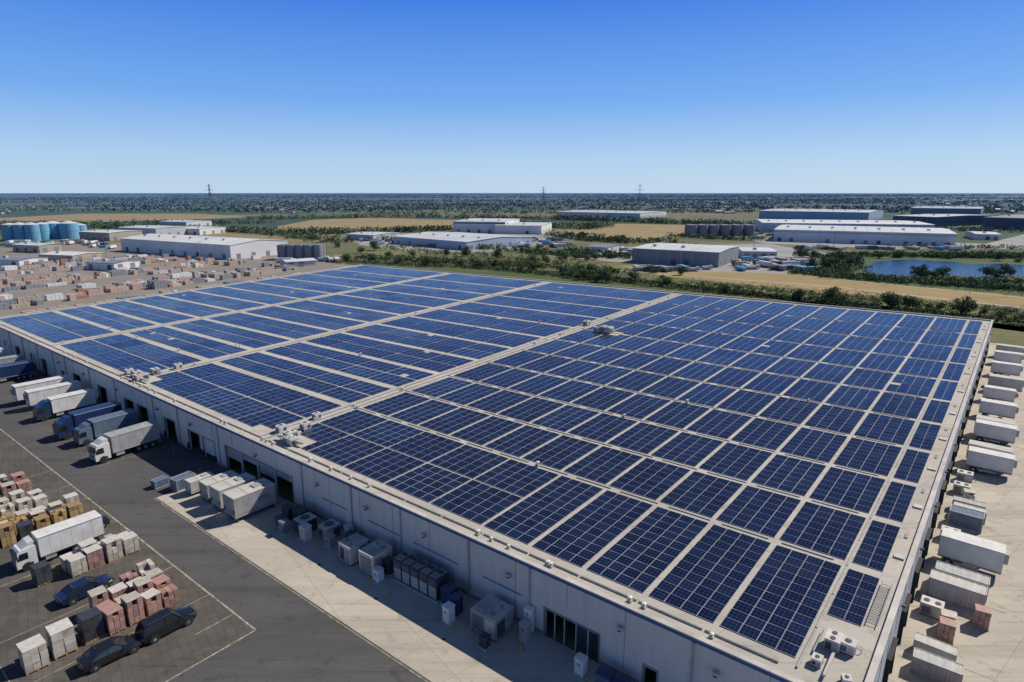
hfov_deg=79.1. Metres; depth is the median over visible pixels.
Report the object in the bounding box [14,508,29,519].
pallet stack
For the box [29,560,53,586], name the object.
pallet stack
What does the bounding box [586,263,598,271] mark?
tree
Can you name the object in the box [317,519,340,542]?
air handling unit
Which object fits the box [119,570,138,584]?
pallet stack
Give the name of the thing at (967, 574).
shipping container
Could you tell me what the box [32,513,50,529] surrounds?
pallet stack
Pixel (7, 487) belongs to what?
pallet stack
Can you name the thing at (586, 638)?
doors and frames
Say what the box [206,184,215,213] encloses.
electricity pylon
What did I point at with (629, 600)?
roof vent
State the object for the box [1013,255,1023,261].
tree
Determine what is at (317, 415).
rooftop air unit
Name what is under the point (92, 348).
solar panel array
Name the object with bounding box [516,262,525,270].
tree
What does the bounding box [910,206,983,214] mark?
warehouse building
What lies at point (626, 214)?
warehouse building
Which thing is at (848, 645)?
rooftop air unit
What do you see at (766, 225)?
warehouse building
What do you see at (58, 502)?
pallet stack
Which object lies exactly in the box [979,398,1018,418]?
semi trailer
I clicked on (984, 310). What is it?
tree
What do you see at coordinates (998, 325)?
green verge
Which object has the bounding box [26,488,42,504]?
pallet stack
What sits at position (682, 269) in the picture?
tree
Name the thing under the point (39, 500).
pallet stack
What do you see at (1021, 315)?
tree
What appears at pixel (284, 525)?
electrical cabinet
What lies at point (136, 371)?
rooftop air unit
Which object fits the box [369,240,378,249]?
tree
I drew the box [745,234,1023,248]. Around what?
pale lot
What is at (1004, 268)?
tree
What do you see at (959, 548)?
semi trailer
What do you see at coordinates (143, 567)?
pallet stack
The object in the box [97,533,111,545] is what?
pallet stack
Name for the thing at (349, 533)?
electrical cabinet
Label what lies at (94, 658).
parked car
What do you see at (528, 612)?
electrical cabinet
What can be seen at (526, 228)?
office building
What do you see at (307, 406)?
solar panel array
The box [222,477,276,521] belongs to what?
swap body container
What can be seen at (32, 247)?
storage shed
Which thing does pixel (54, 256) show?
storage shed
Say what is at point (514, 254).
dry meadow
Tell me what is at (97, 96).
sky
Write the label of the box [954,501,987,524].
shipping container
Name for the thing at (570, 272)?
tree
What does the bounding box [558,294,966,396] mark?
solar panel array
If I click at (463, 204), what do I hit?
distant woodland
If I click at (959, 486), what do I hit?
air handling unit
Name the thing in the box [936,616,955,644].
pallet stack
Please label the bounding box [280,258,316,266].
storage shed
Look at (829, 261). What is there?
tree
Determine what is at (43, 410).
box truck
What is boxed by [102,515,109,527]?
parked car
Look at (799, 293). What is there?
tree
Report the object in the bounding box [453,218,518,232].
office building
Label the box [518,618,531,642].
electrical cabinet
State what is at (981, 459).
semi trailer
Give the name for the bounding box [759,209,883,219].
warehouse building
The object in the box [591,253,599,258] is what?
tree
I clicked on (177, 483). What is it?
shipping container
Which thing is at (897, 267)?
pond water
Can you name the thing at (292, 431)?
rooftop air unit
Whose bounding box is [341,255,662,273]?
gravel road
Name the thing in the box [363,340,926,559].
solar panel array
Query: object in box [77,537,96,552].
pallet stack
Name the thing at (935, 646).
shipping container
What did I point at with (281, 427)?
rooftop air unit
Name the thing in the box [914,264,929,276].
tree
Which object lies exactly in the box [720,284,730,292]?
tree
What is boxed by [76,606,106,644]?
pallet stack
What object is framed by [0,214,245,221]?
golden field
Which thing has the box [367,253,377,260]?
tree
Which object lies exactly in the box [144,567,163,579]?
pallet stack
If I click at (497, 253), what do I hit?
tree
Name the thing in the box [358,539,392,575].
air handling unit
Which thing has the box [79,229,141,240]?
storage shed
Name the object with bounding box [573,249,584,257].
tree
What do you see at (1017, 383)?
semi trailer
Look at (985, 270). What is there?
tree
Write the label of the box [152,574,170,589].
pallet stack
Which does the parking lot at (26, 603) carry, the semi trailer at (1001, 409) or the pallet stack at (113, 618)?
the pallet stack at (113, 618)
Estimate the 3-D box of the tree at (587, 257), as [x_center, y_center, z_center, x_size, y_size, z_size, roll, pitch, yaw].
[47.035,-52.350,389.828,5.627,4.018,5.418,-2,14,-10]
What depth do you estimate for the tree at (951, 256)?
400.66 m
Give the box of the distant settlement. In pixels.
[0,197,1023,213]
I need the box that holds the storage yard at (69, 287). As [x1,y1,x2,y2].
[0,245,352,316]
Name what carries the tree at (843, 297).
on the green verge
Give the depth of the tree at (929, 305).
223.52 m
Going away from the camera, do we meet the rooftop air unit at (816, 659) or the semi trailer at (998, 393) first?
the rooftop air unit at (816, 659)
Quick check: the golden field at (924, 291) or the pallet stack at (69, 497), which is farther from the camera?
the golden field at (924, 291)
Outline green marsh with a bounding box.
[801,251,1023,293]
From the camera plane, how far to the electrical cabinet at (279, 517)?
79.84 m
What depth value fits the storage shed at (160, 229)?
612.17 m
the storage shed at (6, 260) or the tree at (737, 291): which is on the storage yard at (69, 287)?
the storage shed at (6, 260)
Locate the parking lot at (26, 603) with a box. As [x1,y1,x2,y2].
[0,430,253,681]
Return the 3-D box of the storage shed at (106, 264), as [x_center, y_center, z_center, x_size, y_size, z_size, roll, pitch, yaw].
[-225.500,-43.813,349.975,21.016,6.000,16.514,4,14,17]
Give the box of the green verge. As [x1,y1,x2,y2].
[355,262,1023,331]
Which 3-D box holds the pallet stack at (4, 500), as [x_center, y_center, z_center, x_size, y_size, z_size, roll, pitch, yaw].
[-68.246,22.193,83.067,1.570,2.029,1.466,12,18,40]
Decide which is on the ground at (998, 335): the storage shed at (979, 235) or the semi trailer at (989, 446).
the storage shed at (979, 235)
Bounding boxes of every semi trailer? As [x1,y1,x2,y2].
[0,346,10,356]
[0,354,24,363]
[10,374,70,401]
[23,380,81,406]
[937,527,1009,574]
[965,446,1017,476]
[966,439,1014,457]
[973,419,1019,444]
[974,414,1017,426]
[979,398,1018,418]
[982,384,1017,401]
[988,373,1023,391]
[990,360,1023,375]
[993,350,1023,363]
[995,343,1023,352]
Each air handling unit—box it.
[293,512,317,536]
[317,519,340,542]
[338,533,368,566]
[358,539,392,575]
[470,594,514,641]
[919,594,944,620]
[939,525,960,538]
[952,480,970,493]
[956,469,975,483]
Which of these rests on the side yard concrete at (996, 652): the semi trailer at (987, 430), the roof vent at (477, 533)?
the semi trailer at (987, 430)
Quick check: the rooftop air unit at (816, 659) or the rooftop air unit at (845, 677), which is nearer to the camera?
the rooftop air unit at (845, 677)
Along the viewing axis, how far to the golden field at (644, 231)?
701.12 m
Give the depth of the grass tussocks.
284.66 m
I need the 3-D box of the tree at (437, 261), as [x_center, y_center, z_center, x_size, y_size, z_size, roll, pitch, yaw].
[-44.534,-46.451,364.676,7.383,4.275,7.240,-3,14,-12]
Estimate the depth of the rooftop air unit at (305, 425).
94.37 m
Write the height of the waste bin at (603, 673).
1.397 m
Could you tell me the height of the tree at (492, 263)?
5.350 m
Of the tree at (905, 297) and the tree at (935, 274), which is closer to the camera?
the tree at (905, 297)
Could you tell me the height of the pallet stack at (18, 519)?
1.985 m
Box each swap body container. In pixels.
[184,471,214,495]
[199,470,238,502]
[209,472,255,511]
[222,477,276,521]
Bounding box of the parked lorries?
[0,232,971,271]
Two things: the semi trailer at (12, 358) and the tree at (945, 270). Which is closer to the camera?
the semi trailer at (12, 358)
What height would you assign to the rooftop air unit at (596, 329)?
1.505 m
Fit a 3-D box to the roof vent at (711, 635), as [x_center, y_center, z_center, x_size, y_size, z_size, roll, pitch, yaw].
[16.256,23.921,50.440,0.365,0.455,0.374,10,17,37]
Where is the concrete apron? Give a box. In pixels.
[157,490,632,681]
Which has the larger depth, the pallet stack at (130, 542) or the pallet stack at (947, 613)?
the pallet stack at (130, 542)
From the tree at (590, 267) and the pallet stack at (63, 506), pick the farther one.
the tree at (590, 267)
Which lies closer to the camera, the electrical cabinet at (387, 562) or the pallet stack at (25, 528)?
the electrical cabinet at (387, 562)
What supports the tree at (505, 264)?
on the green verge
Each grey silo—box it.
[277,243,325,259]
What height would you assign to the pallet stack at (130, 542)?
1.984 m
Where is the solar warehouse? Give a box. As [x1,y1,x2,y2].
[0,264,993,681]
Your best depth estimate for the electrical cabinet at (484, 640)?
58.49 m
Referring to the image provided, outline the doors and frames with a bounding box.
[1,327,991,681]
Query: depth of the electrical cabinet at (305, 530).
76.66 m
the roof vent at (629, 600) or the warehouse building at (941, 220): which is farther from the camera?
the warehouse building at (941, 220)
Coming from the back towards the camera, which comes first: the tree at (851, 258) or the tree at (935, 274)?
the tree at (851, 258)
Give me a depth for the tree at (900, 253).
408.67 m
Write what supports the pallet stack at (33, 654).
on the parking lot at (26, 603)
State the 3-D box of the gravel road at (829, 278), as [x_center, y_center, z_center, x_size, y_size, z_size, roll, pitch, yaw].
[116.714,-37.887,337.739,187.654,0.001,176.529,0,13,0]
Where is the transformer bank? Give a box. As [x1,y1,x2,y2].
[391,551,448,603]
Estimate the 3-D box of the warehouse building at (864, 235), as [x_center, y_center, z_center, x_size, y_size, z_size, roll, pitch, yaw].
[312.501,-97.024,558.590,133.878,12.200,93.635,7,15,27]
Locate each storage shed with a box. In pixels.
[0,255,48,265]
[11,242,61,252]
[38,251,101,261]
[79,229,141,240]
[84,258,138,270]
[117,225,190,234]
[159,220,211,225]
[186,226,225,234]
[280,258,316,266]
[346,231,399,240]
[585,244,623,250]
[738,247,777,258]
[964,231,1001,239]
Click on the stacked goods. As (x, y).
(8, 301)
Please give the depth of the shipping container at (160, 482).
90.69 m
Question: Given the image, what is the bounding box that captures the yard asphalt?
[0,368,597,681]
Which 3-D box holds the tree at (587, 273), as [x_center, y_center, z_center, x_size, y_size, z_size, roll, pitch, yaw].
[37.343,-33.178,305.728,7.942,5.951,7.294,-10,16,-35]
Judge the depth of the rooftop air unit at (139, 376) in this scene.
119.31 m
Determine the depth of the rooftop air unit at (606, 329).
159.21 m
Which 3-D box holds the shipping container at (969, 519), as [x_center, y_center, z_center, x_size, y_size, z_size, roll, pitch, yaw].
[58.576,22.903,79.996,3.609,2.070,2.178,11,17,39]
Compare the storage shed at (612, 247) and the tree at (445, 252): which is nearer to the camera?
the tree at (445, 252)
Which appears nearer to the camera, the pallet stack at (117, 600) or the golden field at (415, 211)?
the pallet stack at (117, 600)
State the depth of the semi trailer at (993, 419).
108.58 m
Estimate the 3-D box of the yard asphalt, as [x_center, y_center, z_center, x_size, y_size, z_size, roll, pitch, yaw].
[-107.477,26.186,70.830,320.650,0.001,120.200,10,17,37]
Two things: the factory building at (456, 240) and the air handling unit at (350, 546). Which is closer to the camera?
the air handling unit at (350, 546)
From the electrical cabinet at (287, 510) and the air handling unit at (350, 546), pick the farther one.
the electrical cabinet at (287, 510)
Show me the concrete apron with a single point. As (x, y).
(404, 625)
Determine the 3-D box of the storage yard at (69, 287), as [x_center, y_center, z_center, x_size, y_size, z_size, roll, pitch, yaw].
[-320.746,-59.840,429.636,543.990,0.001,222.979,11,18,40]
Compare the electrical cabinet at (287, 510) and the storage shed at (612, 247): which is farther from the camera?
the storage shed at (612, 247)
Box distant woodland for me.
[0,194,1023,213]
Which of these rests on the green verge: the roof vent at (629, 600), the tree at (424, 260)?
the tree at (424, 260)
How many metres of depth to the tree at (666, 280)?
283.87 m
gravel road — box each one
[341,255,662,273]
[547,255,1023,297]
[666,274,1023,307]
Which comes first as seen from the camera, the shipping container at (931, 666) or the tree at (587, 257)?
the shipping container at (931, 666)
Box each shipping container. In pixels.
[150,475,168,488]
[169,471,195,491]
[910,647,963,681]
[912,632,958,661]
[926,569,987,609]
[935,560,990,602]
[947,504,984,533]
[952,495,986,508]
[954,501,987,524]
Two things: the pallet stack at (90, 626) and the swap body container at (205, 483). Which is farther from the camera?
the swap body container at (205, 483)
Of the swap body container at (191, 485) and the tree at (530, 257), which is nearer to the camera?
the swap body container at (191, 485)
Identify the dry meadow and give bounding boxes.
[348,248,1023,321]
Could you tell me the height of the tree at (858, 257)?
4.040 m
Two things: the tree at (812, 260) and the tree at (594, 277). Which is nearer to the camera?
the tree at (594, 277)
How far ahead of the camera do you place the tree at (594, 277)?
298.57 m
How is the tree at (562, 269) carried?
on the green verge
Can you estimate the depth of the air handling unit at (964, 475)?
92.16 m
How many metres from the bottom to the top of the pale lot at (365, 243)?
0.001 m
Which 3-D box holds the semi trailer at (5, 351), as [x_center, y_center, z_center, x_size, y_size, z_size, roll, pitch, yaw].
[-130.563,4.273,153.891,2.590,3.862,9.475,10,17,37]
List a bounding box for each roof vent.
[475,529,480,535]
[627,595,632,602]
[641,602,646,609]
[709,632,714,638]
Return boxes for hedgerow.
[0,209,1023,249]
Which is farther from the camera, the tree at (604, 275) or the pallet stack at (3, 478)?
the tree at (604, 275)
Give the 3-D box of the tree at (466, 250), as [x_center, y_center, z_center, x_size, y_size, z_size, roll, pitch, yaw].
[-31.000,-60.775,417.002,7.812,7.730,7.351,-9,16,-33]
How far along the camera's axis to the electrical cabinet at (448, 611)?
61.87 m
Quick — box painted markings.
[0,352,1018,681]
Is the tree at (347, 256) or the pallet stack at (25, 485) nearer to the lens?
the pallet stack at (25, 485)
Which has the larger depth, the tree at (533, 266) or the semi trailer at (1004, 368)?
the tree at (533, 266)
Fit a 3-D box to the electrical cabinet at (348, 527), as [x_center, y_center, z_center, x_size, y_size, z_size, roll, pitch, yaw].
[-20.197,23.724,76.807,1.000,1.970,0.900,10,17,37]
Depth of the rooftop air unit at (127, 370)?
123.02 m
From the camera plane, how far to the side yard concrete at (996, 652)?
67.88 m
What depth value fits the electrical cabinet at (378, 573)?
68.55 m
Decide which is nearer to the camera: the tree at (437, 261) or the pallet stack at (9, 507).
the pallet stack at (9, 507)
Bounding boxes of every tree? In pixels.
[340,253,351,260]
[357,246,364,252]
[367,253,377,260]
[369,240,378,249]
[393,254,405,262]
[420,256,431,265]
[432,258,441,263]
[442,247,450,255]
[454,259,463,264]
[461,246,470,255]
[469,257,482,266]
[489,259,499,266]
[493,248,502,257]
[497,259,514,268]
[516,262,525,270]
[525,252,539,261]
[526,260,537,271]
[540,252,550,260]
[558,249,567,255]
[558,265,568,274]
[562,269,577,277]
[571,273,583,278]
[572,254,580,258]
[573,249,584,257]
[582,268,594,278]
[583,255,590,260]
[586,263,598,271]
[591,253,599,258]
[591,273,601,281]
[598,269,614,281]
[627,270,639,280]
[648,264,661,272]
[659,275,673,284]
[676,266,686,274]
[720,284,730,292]
[730,284,745,294]
[792,289,805,298]
[793,246,803,256]
[800,249,811,257]
[808,257,817,265]
[821,255,835,266]
[822,286,840,299]
[834,293,849,300]
[836,250,847,258]
[846,256,855,262]
[853,255,862,259]
[874,252,884,257]
[879,291,896,306]
[886,293,902,306]
[893,250,905,257]
[900,295,915,305]
[906,297,925,307]
[909,266,917,274]
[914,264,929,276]
[924,302,937,310]
[931,271,940,277]
[933,266,951,275]
[934,302,946,309]
[941,251,954,258]
[950,298,970,313]
[958,295,978,312]
[977,266,994,275]
[978,306,988,313]
[988,267,1004,277]
[988,306,1014,317]
[993,251,1006,260]
[1000,263,1013,275]
[1009,312,1023,320]
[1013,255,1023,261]
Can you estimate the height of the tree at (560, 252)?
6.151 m
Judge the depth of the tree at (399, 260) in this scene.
373.14 m
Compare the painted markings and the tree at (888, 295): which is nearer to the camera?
the painted markings
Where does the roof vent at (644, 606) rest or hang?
on the solar warehouse
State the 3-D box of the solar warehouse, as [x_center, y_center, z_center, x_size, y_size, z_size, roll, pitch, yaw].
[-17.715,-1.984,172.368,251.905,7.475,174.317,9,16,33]
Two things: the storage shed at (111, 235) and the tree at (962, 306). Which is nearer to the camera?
the tree at (962, 306)
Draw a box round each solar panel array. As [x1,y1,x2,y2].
[0,265,441,342]
[61,274,540,372]
[150,283,671,428]
[298,409,558,523]
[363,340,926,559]
[484,476,840,656]
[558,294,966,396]
[827,320,982,625]
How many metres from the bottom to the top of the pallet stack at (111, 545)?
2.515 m
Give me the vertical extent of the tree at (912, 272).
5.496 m
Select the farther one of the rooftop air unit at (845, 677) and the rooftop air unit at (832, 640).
the rooftop air unit at (832, 640)
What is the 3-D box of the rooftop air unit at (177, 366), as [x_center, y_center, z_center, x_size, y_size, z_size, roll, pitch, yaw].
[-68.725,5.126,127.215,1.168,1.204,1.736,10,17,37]
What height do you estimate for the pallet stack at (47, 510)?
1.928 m
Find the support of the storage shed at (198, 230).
on the ground at (998, 335)
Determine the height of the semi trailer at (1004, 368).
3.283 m
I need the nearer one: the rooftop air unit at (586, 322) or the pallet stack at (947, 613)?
the pallet stack at (947, 613)
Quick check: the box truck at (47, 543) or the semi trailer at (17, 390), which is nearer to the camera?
the box truck at (47, 543)
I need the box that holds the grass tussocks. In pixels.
[332,252,1023,326]
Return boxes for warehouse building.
[119,233,287,258]
[557,210,666,217]
[632,243,739,267]
[753,219,934,232]
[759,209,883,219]
[773,225,956,245]
[893,214,998,226]
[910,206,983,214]
[982,214,1023,229]
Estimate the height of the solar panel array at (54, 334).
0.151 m
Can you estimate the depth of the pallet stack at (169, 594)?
64.86 m
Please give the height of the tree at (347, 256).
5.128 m
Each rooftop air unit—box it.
[124,368,133,374]
[131,369,140,376]
[134,372,149,380]
[150,367,160,374]
[173,362,182,369]
[275,423,286,433]
[282,434,298,446]
[283,429,297,435]
[299,420,310,430]
[312,411,321,419]
[583,320,590,325]
[593,326,598,332]
[599,325,614,333]
[811,652,823,669]
[823,628,843,653]
[839,635,861,656]
[840,672,852,681]
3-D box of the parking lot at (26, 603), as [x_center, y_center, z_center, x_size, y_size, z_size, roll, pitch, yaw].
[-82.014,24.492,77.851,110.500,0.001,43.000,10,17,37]
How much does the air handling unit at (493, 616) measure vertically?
2.660 m
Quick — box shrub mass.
[296,239,1023,324]
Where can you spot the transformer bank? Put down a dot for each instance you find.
(421, 576)
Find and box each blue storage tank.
[0,222,50,240]
[45,221,79,238]
[79,223,86,230]
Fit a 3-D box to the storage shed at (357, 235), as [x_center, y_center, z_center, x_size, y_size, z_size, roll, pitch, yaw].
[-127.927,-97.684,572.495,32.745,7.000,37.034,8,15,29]
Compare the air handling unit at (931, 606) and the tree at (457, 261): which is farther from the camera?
the tree at (457, 261)
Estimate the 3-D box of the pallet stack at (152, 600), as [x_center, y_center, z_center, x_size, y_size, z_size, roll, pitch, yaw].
[-37.147,26.834,63.832,1.562,1.974,1.464,9,16,34]
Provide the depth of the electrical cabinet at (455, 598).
62.91 m
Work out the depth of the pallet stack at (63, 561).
70.70 m
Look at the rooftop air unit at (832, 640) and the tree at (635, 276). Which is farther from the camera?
the tree at (635, 276)
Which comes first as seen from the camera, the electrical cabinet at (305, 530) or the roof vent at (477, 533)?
the roof vent at (477, 533)
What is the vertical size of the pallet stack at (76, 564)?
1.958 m
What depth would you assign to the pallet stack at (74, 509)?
80.83 m
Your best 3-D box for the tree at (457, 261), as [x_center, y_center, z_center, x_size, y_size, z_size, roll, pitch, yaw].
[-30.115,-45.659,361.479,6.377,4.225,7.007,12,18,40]
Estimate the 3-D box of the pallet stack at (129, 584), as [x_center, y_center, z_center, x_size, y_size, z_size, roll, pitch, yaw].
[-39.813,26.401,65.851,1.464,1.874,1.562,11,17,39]
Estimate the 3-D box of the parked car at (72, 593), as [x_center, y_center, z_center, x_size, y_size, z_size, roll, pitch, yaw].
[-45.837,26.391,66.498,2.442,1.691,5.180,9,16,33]
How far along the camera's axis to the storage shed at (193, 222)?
784.62 m
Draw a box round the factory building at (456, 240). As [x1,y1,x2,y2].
[393,232,531,249]
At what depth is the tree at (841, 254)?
388.30 m
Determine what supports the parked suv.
on the parking lot at (26, 603)
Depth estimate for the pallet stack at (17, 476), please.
89.21 m
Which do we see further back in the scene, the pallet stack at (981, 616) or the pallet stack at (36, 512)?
the pallet stack at (36, 512)
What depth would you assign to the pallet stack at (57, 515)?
79.61 m
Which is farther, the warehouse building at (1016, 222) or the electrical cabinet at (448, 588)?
the warehouse building at (1016, 222)
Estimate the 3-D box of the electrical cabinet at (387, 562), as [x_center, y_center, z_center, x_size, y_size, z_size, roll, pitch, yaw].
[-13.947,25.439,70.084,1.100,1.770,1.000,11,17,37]
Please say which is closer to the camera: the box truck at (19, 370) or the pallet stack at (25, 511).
the pallet stack at (25, 511)
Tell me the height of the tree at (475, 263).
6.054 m
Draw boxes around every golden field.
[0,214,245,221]
[266,218,456,231]
[297,209,512,213]
[567,224,684,240]
[624,266,1023,306]
[647,214,758,221]
[668,206,890,210]
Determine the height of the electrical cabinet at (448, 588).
1.970 m
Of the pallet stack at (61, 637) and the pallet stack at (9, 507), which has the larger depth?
the pallet stack at (9, 507)
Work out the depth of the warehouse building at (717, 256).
370.96 m
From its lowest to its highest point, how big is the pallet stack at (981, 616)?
1.936 m
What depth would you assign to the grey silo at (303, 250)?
394.29 m
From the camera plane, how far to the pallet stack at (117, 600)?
62.98 m
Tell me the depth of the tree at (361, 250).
440.58 m
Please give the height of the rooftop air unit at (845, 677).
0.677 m
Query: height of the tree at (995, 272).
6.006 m
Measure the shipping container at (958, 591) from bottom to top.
2.132 m
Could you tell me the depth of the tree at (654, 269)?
333.24 m
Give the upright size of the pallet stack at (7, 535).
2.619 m
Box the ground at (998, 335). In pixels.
[0,193,1023,681]
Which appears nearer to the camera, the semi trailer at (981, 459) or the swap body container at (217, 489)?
the swap body container at (217, 489)
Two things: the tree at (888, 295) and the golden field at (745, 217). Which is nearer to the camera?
the tree at (888, 295)
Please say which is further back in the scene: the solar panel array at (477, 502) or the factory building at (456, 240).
the factory building at (456, 240)
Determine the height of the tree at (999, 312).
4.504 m
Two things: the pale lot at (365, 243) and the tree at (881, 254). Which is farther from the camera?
the pale lot at (365, 243)
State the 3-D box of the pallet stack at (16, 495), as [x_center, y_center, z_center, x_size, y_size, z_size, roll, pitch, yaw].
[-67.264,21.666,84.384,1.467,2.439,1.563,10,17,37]
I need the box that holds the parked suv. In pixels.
[134,605,196,643]
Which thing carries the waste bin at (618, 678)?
on the concrete apron
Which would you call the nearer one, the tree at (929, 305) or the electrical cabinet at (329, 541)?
the electrical cabinet at (329, 541)
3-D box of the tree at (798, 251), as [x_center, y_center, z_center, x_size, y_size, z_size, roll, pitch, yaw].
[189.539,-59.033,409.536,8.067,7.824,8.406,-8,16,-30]
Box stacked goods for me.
[0,254,350,313]
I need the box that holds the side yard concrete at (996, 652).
[888,343,1023,681]
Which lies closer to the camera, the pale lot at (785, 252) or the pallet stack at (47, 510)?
the pallet stack at (47, 510)
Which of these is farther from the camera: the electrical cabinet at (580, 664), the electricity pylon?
the electricity pylon
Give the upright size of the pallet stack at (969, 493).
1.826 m
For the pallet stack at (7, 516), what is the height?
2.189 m
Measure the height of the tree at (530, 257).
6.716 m
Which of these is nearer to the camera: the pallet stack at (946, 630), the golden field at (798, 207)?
the pallet stack at (946, 630)
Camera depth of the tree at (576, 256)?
397.28 m
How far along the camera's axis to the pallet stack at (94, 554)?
71.02 m
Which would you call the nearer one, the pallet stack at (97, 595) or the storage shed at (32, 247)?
the pallet stack at (97, 595)
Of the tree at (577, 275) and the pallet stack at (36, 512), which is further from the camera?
the tree at (577, 275)
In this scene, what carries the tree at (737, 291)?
on the green verge
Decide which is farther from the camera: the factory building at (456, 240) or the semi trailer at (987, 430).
the factory building at (456, 240)
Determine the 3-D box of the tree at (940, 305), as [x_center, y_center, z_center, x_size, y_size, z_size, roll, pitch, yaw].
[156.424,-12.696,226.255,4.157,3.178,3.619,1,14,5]
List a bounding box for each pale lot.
[354,233,568,252]
[590,244,825,273]
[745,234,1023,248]
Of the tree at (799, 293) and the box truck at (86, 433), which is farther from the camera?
the tree at (799, 293)
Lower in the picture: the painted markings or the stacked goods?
the painted markings
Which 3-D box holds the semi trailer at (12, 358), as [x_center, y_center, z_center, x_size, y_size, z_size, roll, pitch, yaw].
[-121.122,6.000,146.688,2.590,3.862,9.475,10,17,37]
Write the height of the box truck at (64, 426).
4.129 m
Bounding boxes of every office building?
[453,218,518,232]
[495,222,551,233]
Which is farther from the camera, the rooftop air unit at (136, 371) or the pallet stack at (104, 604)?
the rooftop air unit at (136, 371)
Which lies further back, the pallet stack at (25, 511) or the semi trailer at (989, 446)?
the semi trailer at (989, 446)
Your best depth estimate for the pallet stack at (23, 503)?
83.10 m
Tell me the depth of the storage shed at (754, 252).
404.50 m
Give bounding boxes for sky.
[0,0,1023,192]
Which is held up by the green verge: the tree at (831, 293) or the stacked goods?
the tree at (831, 293)
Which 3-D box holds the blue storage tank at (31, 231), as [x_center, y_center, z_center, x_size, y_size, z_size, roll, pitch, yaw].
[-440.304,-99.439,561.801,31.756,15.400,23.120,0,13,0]
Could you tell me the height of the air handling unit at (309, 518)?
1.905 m
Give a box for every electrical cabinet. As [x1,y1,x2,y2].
[275,514,285,527]
[278,518,290,535]
[281,502,293,520]
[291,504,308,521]
[298,522,312,541]
[323,532,336,549]
[343,523,353,538]
[344,530,354,537]
[371,565,384,583]
[382,555,393,576]
[440,581,458,604]
[441,601,455,625]
[449,591,463,617]
[478,631,491,650]
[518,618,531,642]
[523,604,534,633]
[573,652,587,677]
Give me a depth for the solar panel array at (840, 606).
71.79 m
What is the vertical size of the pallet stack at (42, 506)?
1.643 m
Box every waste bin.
[595,664,615,681]
[612,674,631,681]
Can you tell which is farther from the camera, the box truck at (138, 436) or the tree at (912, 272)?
the tree at (912, 272)
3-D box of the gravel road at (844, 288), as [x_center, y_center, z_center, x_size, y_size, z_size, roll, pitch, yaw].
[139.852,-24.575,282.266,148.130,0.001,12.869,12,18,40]
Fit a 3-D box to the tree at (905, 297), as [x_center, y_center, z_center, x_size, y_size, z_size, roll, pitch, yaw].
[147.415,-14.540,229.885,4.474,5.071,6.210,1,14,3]
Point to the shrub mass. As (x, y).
(845, 268)
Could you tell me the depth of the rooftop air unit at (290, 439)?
88.78 m
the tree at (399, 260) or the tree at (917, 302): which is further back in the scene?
the tree at (399, 260)
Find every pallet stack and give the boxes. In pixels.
[0,474,7,492]
[0,481,16,498]
[0,496,8,504]
[0,502,15,517]
[0,512,12,521]
[0,521,16,548]
[8,489,24,510]
[10,471,25,488]
[10,515,26,536]
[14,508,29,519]
[15,478,32,495]
[15,496,32,510]
[16,519,33,539]
[16,633,50,675]
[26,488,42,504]
[28,508,44,530]
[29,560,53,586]
[30,505,46,512]
[31,493,47,507]
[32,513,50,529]
[45,505,60,522]
[45,617,77,659]
[48,500,62,507]
[49,507,66,524]
[59,550,77,572]
[61,501,73,518]
[63,492,79,503]
[65,501,83,518]
[66,552,87,577]
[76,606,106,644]
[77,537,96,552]
[82,544,105,570]
[87,585,108,607]
[94,599,113,610]
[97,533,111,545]
[100,534,123,562]
[101,603,125,635]
[107,582,128,602]
[114,592,129,606]
[119,531,139,555]
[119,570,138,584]
[120,590,144,625]
[126,576,140,592]
[132,575,153,593]
[136,558,154,576]
[140,588,162,615]
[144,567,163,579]
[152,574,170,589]
[158,583,179,607]
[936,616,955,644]
[940,608,956,635]
[962,488,975,499]
[971,603,991,631]
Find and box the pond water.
[864,260,1023,276]
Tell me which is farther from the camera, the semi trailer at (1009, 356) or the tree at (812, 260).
the tree at (812, 260)
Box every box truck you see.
[0,359,36,381]
[9,510,104,571]
[32,388,96,421]
[52,401,121,439]
[72,408,138,445]
[87,420,160,463]
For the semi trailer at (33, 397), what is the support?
on the yard asphalt
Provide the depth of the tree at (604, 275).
296.03 m
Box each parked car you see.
[53,573,113,605]
[76,633,142,672]
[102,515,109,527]

